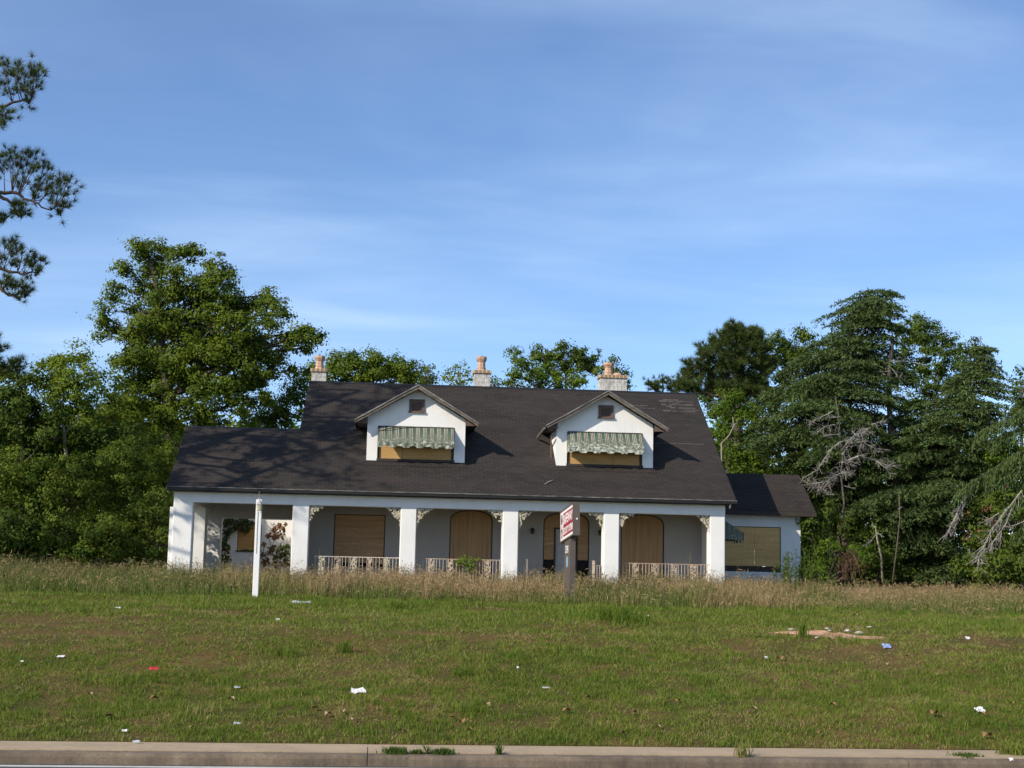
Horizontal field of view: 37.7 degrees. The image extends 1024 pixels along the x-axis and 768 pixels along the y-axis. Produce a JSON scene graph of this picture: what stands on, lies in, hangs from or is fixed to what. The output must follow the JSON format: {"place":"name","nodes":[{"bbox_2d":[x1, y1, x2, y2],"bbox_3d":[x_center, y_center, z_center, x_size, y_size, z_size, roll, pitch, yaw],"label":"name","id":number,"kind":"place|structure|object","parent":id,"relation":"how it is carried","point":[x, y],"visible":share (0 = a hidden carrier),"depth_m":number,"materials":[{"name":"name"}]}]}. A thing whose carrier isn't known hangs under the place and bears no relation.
{"place":"outdoors","nodes":[
{"label":"outdoors","id":0,"kind":"place"},
{"bbox_2d":[0,764,506,767],"bbox_3d":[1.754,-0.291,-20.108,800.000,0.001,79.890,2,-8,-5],"label":"road","id":1,"kind":"structure","parent":0,"point":[215,766],"depth_m":18.23,"materials":[{"name":"grey asphalt"}]},
{"bbox_2d":[0,765,342,767],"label":"road edge line","id":2,"kind":"object","parent":1,"relation":"on","point":[151,766],"depth_m":18.00,"materials":[{"name":"paint"}]},
{"bbox_2d":[0,588,1023,749],"bbox_3d":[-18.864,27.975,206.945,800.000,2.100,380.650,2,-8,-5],"label":"ground","id":3,"kind":"structure","parent":0,"point":[486,638],"depth_m":25.08,"materials":[{"name":"green plant"}]},
{"bbox_2d":[0,493,57,565],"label":"laurel shrub","id":4,"kind":"object","parent":3,"relation":"on","point":[13,535],"visible":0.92,"depth_m":56.35,"materials":[{"name":"green plant"}]},
{"bbox_2d":[0,441,60,557],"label":"laurel shrub","id":5,"kind":"object","parent":3,"relation":"on","point":[24,474],"visible":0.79,"depth_m":58.86,"materials":[{"name":"green plant"}]},
{"bbox_2d":[0,49,83,378],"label":"pine tree","id":6,"kind":"object","parent":3,"relation":"on","point":[17,206],"visible":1,"depth_m":51.20,"materials":[{"name":"green plant"}]},
{"bbox_2d":[0,355,85,560],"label":"evergreen tree","id":7,"kind":"object","parent":3,"relation":"on","point":[22,405],"visible":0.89,"depth_m":61.64,"materials":[{"name":"green plant"}]},
{"bbox_2d":[16,512,83,568],"bbox_3d":[-17.666,6.292,57.534,2.673,2.718,3.042,-5,-10,40],"label":"laurel shrub","id":8,"kind":"object","parent":3,"relation":"on","point":[59,547],"visible":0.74,"depth_m":57.08,"materials":[{"name":"green plant"}]},
{"bbox_2d":[13,450,107,565],"bbox_3d":[-17.613,5.177,58.825,3.724,5.207,2.999,-3,-9,29],"label":"laurel shrub","id":9,"kind":"object","parent":3,"relation":"on","point":[57,497],"visible":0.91,"depth_m":58.74,"materials":[{"name":"green plant"}]},
{"bbox_2d":[31,337,112,560],"bbox_3d":[-18.491,3.044,61.912,3.553,10.304,2.696,-1,-8,18],"label":"young tree","id":10,"kind":"object","parent":3,"relation":"on","point":[56,365],"visible":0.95,"depth_m":62.09,"materials":[{"name":"green plant"}]},
{"bbox_2d":[0,411,168,570],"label":"laurel tree","id":11,"kind":"object","parent":3,"relation":"on","point":[94,441],"visible":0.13,"depth_m":62.75,"materials":[{"name":"green plant"}]},
{"bbox_2d":[66,510,146,569],"bbox_3d":[-15.473,6.246,57.079,2.906,2.834,3.149,2,-8,-5],"label":"laurel shrub","id":12,"kind":"object","parent":3,"relation":"on","point":[106,529],"visible":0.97,"depth_m":56.61,"materials":[{"name":"green plant"}]},
{"bbox_2d":[56,369,183,566],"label":"oak tree","id":13,"kind":"object","parent":3,"relation":"on","point":[111,410],"visible":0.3,"depth_m":66.23,"materials":[{"name":"green plant"}]},
{"bbox_2d":[70,431,170,566],"bbox_3d":[-15.791,4.949,60.104,3.947,6.161,3.297,2,-8,-5],"label":"laurel shrub","id":14,"kind":"object","parent":3,"relation":"on","point":[115,476],"visible":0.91,"depth_m":59.87,"materials":[{"name":"green plant"}]},
{"bbox_2d":[115,479,173,567],"bbox_3d":[-14.037,5.748,58.757,2.775,4.188,2.296,-6,-10,43],"label":"camellia shrub","id":15,"kind":"object","parent":3,"relation":"on","point":[147,532],"visible":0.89,"depth_m":58.58,"materials":[{"name":"green plant"}]},
{"bbox_2d":[126,439,176,565],"bbox_3d":[-15.143,5.324,62.863,2.843,6.034,3.625,5,-9,-29],"label":"bay tree","id":16,"kind":"object","parent":3,"relation":"on","point":[169,506],"visible":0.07,"depth_m":62.56,"materials":[{"name":"green plant"}]},
{"bbox_2d":[137,440,178,564],"bbox_3d":[-14.389,5.225,61.169,2.669,5.917,2.231,-3,-8,28],"label":"camellia shrub","id":17,"kind":"object","parent":3,"relation":"on","point":[166,468],"visible":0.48,"depth_m":61.22,"materials":[{"name":"green plant"}]},
{"bbox_2d":[75,234,330,498],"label":"pecan tree","id":18,"kind":"object","parent":3,"relation":"on","point":[196,345],"visible":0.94,"depth_m":69.37,"materials":[{"name":"green plant"}]},
{"bbox_2d":[174,701,235,718],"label":"grass clump","id":19,"kind":"object","parent":3,"relation":"on","point":[204,710],"visible":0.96,"depth_m":21.22,"materials":[{"name":"green plant"}]},
{"bbox_2d":[252,499,262,596],"bbox_3d":[-7.330,4.730,43.255,0.208,3.270,0.358,2,-8,-5],"label":"post","id":20,"kind":"object","parent":3,"relation":"on","point":[257,545],"visible":0.97,"depth_m":43.26,"materials":[{"name":"white paint"}]},
{"bbox_2d":[245,364,315,428],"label":"oak tree","id":21,"kind":"object","parent":3,"relation":"on","point":[281,410],"visible":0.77,"depth_m":74.45,"materials":[{"name":"green plant"}]},
{"bbox_2d":[254,638,311,658],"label":"grass clump","id":22,"kind":"object","parent":3,"relation":"on","point":[276,651],"visible":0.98,"depth_m":26.31,"materials":[{"name":"green plant"}]},
{"bbox_2d":[330,637,352,654],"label":"grass clump","id":23,"kind":"object","parent":3,"relation":"on","point":[345,648],"visible":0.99,"depth_m":26.78,"materials":[{"name":"green plant"}]},
{"bbox_2d":[351,687,365,693],"bbox_3d":[-2.337,4.658,22.805,0.243,0.097,0.116,2,-8,-5],"label":"crumpled paper","id":24,"kind":"object","parent":3,"relation":"on","point":[361,689],"visible":0.98,"depth_m":22.80,"materials":[{"name":"white paper"}]},
{"bbox_2d":[304,344,439,385],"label":"ridge tree","id":25,"kind":"object","parent":3,"relation":"on","point":[375,369],"visible":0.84,"depth_m":83.88,"materials":[{"name":"green plant"}]},
{"bbox_2d":[381,599,408,609],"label":"grass clump","id":26,"kind":"object","parent":3,"relation":"on","point":[395,605],"visible":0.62,"depth_m":37.24,"materials":[{"name":"green plant"}]},
{"bbox_2d":[414,363,442,384],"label":"ridge tree","id":27,"kind":"object","parent":3,"relation":"on","point":[428,380],"visible":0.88,"depth_m":82.67,"materials":[{"name":"green plant"}]},
{"bbox_2d":[437,359,472,385],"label":"sapling","id":28,"kind":"object","parent":3,"relation":"on","point":[458,376],"visible":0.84,"depth_m":80.50,"materials":[{"name":"green plant"}]},
{"bbox_2d":[451,660,476,677],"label":"grass clump","id":29,"kind":"object","parent":3,"relation":"on","point":[465,672],"visible":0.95,"depth_m":24.83,"materials":[{"name":"green plant"}]},
{"bbox_2d":[445,692,510,717],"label":"grass clump","id":30,"kind":"object","parent":3,"relation":"on","point":[483,709],"visible":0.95,"depth_m":21.92,"materials":[{"name":"green plant"}]},
{"bbox_2d":[166,355,816,586],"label":"house","id":31,"kind":"structure","parent":3,"relation":"on","point":[352,475],"depth_m":57.22,"materials":[{"name":"white paint"}]},
{"bbox_2d":[221,518,254,569],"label":"ivy","id":32,"kind":"object","parent":31,"relation":"attached to","point":[235,522],"visible":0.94,"depth_m":65.62,"materials":[{"name":"green plant"}]},
{"bbox_2d":[260,522,290,572],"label":"creeper","id":33,"kind":"object","parent":31,"relation":"attached to","point":[275,537],"visible":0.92,"depth_m":65.13,"materials":[{"name":"green plant"}]},
{"bbox_2d":[333,514,385,567],"bbox_3d":[-5.827,5.989,57.212,1.946,2.020,0.125,2,-8,-5],"label":"boarded window","id":34,"kind":"structure","parent":31,"relation":"in","point":[355,535],"depth_m":57.16,"materials":[{"name":"brown wood"}]},
{"bbox_2d":[455,554,480,572],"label":"rail vine","id":35,"kind":"object","parent":31,"relation":"on","point":[468,565],"visible":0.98,"depth_m":54.86,"materials":[{"name":"green plant"}]},
{"bbox_2d":[543,513,588,581],"bbox_3d":[2.076,6.357,57.894,1.798,2.797,0.182,2,-8,-5],"label":"doorway","id":36,"kind":"structure","parent":31,"relation":"in","point":[553,550],"depth_m":57.86,"materials":[{"name":"brown wood"}]},
{"bbox_2d":[490,375,507,386],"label":"sapling","id":37,"kind":"object","parent":3,"relation":"on","point":[494,381],"visible":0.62,"depth_m":81.35,"materials":[{"name":"green plant"}]},
{"bbox_2d":[0,547,1023,616],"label":"tall grass","id":38,"kind":"structure","parent":3,"relation":"on","point":[132,580],"depth_m":45.77,"materials":[{"name":"beige plant"}]},
{"bbox_2d":[2,393,1023,592],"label":"wood","id":39,"kind":"object","parent":3,"relation":"on","point":[858,576],"visible":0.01,"depth_m":96.92,"materials":[{"name":"green plant"}]},
{"bbox_2d":[499,345,594,388],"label":"ridge tree","id":40,"kind":"object","parent":3,"relation":"on","point":[538,375],"visible":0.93,"depth_m":82.05,"materials":[{"name":"green plant"}]},
{"bbox_2d":[524,338,602,388],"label":"ridge tree","id":41,"kind":"object","parent":3,"relation":"on","point":[577,358],"visible":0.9,"depth_m":87.11,"materials":[{"name":"green plant"}]},
{"bbox_2d":[560,502,579,602],"bbox_3d":[1.756,5.309,46.094,0.222,3.245,2.186,2,-8,-8],"label":"sign","id":42,"kind":"object","parent":3,"relation":"on","point":[569,524],"visible":1,"depth_m":45.64,"materials":[{"name":"white metal"}]},
{"bbox_2d":[566,601,663,625],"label":"grass clump","id":43,"kind":"object","parent":3,"relation":"on","point":[617,615],"visible":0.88,"depth_m":33.18,"materials":[{"name":"green plant"}]},
{"bbox_2d":[598,354,635,390],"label":"ridge tree","id":44,"kind":"object","parent":3,"relation":"on","point":[615,369],"visible":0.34,"depth_m":85.57,"materials":[{"name":"green plant"}]},
{"bbox_2d":[622,569,677,585],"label":"grass clump","id":45,"kind":"object","parent":3,"relation":"on","point":[662,579],"visible":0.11,"depth_m":55.15,"materials":[{"name":"plant"}]},
{"bbox_2d":[642,373,679,391],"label":"tree","id":46,"kind":"object","parent":3,"relation":"on","point":[655,385],"visible":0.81,"depth_m":79.50,"materials":[{"name":"green plant"}]},
{"bbox_2d":[666,316,781,571],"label":"pine tree","id":47,"kind":"object","parent":3,"relation":"on","point":[738,340],"visible":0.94,"depth_m":75.72,"materials":[{"name":"green plant"}]},
{"bbox_2d":[721,417,738,462],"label":"crooked dead branch","id":48,"kind":"object","parent":3,"relation":"on","point":[733,425],"visible":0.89,"depth_m":67.67,"materials":[{"name":"grey wood"}]},
{"bbox_2d":[706,385,761,565],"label":"linden tree","id":49,"kind":"object","parent":3,"relation":"on","point":[724,419],"visible":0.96,"depth_m":70.23,"materials":[{"name":"green plant"}]},
{"bbox_2d":[697,383,795,445],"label":"ash tree","id":50,"kind":"object","parent":3,"relation":"on","point":[705,399],"visible":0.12,"depth_m":83.74,"materials":[{"name":"green plant"}]},
{"bbox_2d":[717,441,779,473],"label":"privet shrub","id":51,"kind":"object","parent":3,"relation":"on","point":[738,462],"visible":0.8,"depth_m":68.57,"materials":[{"name":"green plant"}]},
{"bbox_2d":[731,397,801,477],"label":"holly shrub","id":52,"kind":"object","parent":3,"relation":"on","point":[750,430],"visible":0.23,"depth_m":71.64,"materials":[{"name":"green plant"}]},
{"bbox_2d":[754,319,822,473],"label":"maple tree","id":53,"kind":"object","parent":3,"relation":"on","point":[790,349],"visible":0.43,"depth_m":78.20,"materials":[{"name":"green plant"}]},
{"bbox_2d":[772,549,823,592],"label":"tall weed","id":54,"kind":"object","parent":3,"relation":"on","point":[787,574],"visible":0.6,"depth_m":52.89,"materials":[{"name":"green plant"}]},
{"bbox_2d":[796,619,809,637],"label":"grass clump","id":55,"kind":"object","parent":3,"relation":"on","point":[803,628],"visible":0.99,"depth_m":30.19,"materials":[{"name":"green plant"}]},
{"bbox_2d":[729,287,923,587],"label":"cedar tree","id":56,"kind":"object","parent":3,"relation":"on","point":[869,310],"visible":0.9,"depth_m":66.85,"materials":[{"name":"green plant"}]},
{"bbox_2d":[772,630,886,639],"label":"bare clay","id":57,"kind":"structure","parent":3,"relation":"on","point":[820,632],"depth_m":30.95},
{"bbox_2d":[804,534,866,588],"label":"honeysuckle shrub","id":58,"kind":"object","parent":3,"relation":"on","point":[839,560],"visible":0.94,"depth_m":57.68,"materials":[{"name":"green plant"}]},
{"bbox_2d":[795,498,887,587],"bbox_3d":[13.421,6.789,61.889,4.067,4.224,2.852,2,-8,-5],"label":"holly shrub","id":59,"kind":"object","parent":3,"relation":"on","point":[821,526],"visible":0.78,"depth_m":61.87,"materials":[{"name":"green plant"}]},
{"bbox_2d":[800,467,894,577],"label":"yew tree","id":60,"kind":"object","parent":3,"relation":"on","point":[804,531],"visible":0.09,"depth_m":69.45,"materials":[{"name":"green plant"}]},
{"bbox_2d":[797,396,900,582],"bbox_3d":[14.128,4.379,62.817,4.533,7.870,1.529,2,-8,-5],"label":"dead snag","id":61,"kind":"object","parent":3,"relation":"on","point":[841,472],"visible":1,"depth_m":63.02,"materials":[{"name":"grey wood"}]},
{"bbox_2d":[866,523,883,582],"bbox_3d":[14.706,6.851,60.905,1.124,2.433,0.623,4,-8,-18],"label":"leaning dead trunk","id":62,"kind":"object","parent":3,"relation":"on","point":[882,576],"visible":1,"depth_m":61.18,"materials":[{"name":"grey wood"}]},
{"bbox_2d":[853,515,905,588],"bbox_3d":[15.611,7.389,63.900,2.244,3.649,2.405,2,-8,-5],"label":"holly shrub","id":63,"kind":"object","parent":3,"relation":"on","point":[887,565],"visible":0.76,"depth_m":63.83,"materials":[{"name":"green plant"}]},
{"bbox_2d":[882,643,890,647],"bbox_3d":[7.281,5.085,29.140,0.166,0.097,0.107,2,-8,-5],"label":"blue wrapper","id":64,"kind":"object","parent":3,"relation":"on","point":[886,645],"visible":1,"depth_m":29.15,"materials":[{"name":"plastic"}]},
{"bbox_2d":[892,493,900,582],"bbox_3d":[15.670,6.215,60.717,0.402,3.681,0.532,7,-9,-37],"label":"leaning dead trunk","id":65,"kind":"object","parent":3,"relation":"on","point":[897,541],"visible":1,"depth_m":60.86,"materials":[{"name":"grey wood"}]},
{"bbox_2d":[876,336,924,578],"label":"dead snag","id":66,"kind":"object","parent":3,"relation":"on","point":[892,431],"visible":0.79,"depth_m":66.62,"materials":[{"name":"grey wood"}]},
{"bbox_2d":[830,344,1021,589],"bbox_3d":[17.591,3.700,65.236,8.376,11.312,7.991,-3,-9,29],"label":"cedar tree","id":67,"kind":"object","parent":3,"relation":"on","point":[930,512],"visible":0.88,"depth_m":64.43,"materials":[{"name":"green plant"}]},
{"bbox_2d":[886,309,993,563],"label":"oak tree","id":68,"kind":"object","parent":3,"relation":"on","point":[927,341],"visible":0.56,"depth_m":78.80,"materials":[{"name":"green plant"}]},
{"bbox_2d":[882,396,1023,567],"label":"yew tree","id":69,"kind":"object","parent":3,"relation":"on","point":[1015,488],"visible":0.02,"depth_m":69.95,"materials":[{"name":"green plant"}]},
{"bbox_2d":[975,706,984,711],"bbox_3d":[7.147,4.969,22.918,0.158,0.081,0.103,2,-8,-5],"label":"torn paper","id":70,"kind":"object","parent":3,"relation":"on","point":[979,709],"visible":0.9,"depth_m":22.93,"materials":[{"name":"white paper"}]},
{"bbox_2d":[938,407,1023,575],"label":"cedar tree","id":71,"kind":"object","parent":3,"relation":"on","point":[1010,436],"visible":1,"depth_m":55.20,"materials":[{"name":"green plant"}]},
{"bbox_2d":[943,545,1023,590],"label":"azalea shrub","id":72,"kind":"object","parent":3,"relation":"on","point":[994,560],"visible":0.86,"depth_m":59.17,"materials":[{"name":"green plant"}]},
{"bbox_2d":[983,731,991,736],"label":"dead leaf","id":73,"kind":"object","parent":3,"relation":"on","point":[985,733],"visible":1,"depth_m":21.17,"materials":[{"name":"brown plant"}]},
{"bbox_2d":[957,485,1023,586],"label":"myrtle shrub","id":74,"kind":"object","parent":3,"relation":"on","point":[988,505],"visible":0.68,"depth_m":62.74,"materials":[{"name":"green plant"}]},
{"bbox_2d":[972,432,1023,589],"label":"mulberry shrub","id":75,"kind":"object","parent":3,"relation":"on","point":[995,459],"visible":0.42,"depth_m":63.93,"materials":[{"name":"green plant"}]},
{"bbox_2d":[1000,364,1023,589],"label":"young oak tree","id":76,"kind":"object","parent":3,"relation":"on","point":[1017,406],"visible":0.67,"depth_m":74.83,"materials":[{"name":"green plant"}]},
{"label":"kerb bed","id":77,"kind":"structure","parent":3,"relation":"on","visible":0},
{"bbox_2d":[0,741,1023,767],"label":"kerb","id":78,"kind":"structure","parent":77,"relation":"on","point":[139,753],"depth_m":18.92,"materials":[{"name":"concrete"}]},
{"bbox_2d":[376,746,410,755],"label":"kerb weed","id":79,"kind":"object","parent":78,"relation":"on","point":[394,750],"visible":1,"depth_m":18.70,"materials":[{"name":"green plant"}]},
{"bbox_2d":[409,748,423,754],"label":"kerb weed","id":80,"kind":"object","parent":78,"relation":"on","point":[418,752],"visible":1,"depth_m":18.76,"materials":[{"name":"green plant"}]},
{"bbox_2d":[418,744,431,753],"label":"kerb weed","id":81,"kind":"object","parent":78,"relation":"on","point":[427,751],"visible":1,"depth_m":18.80,"materials":[{"name":"green plant"}]},
{"bbox_2d":[428,746,455,754],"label":"kerb weed","id":82,"kind":"object","parent":78,"relation":"on","point":[443,751],"visible":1,"depth_m":18.79,"materials":[{"name":"green plant"}]},
{"bbox_2d":[488,742,503,754],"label":"kerb weed","id":83,"kind":"object","parent":78,"relation":"on","point":[498,750],"visible":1,"depth_m":18.89,"materials":[{"name":"green plant"}]},
{"bbox_2d":[733,738,761,756],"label":"kerb weed","id":84,"kind":"object","parent":78,"relation":"on","point":[742,749],"visible":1,"depth_m":19.23,"materials":[{"name":"green plant"}]},
{"bbox_2d":[946,750,983,758],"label":"kerb weed","id":85,"kind":"object","parent":78,"relation":"on","point":[966,755],"visible":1,"depth_m":19.70,"materials":[{"name":"green plant"}]},
{"bbox_2d":[988,739,1023,756],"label":"kerb weed","id":86,"kind":"object","parent":78,"relation":"on","point":[1013,749],"visible":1,"depth_m":20.06,"materials":[{"name":"green plant"}]}
]}

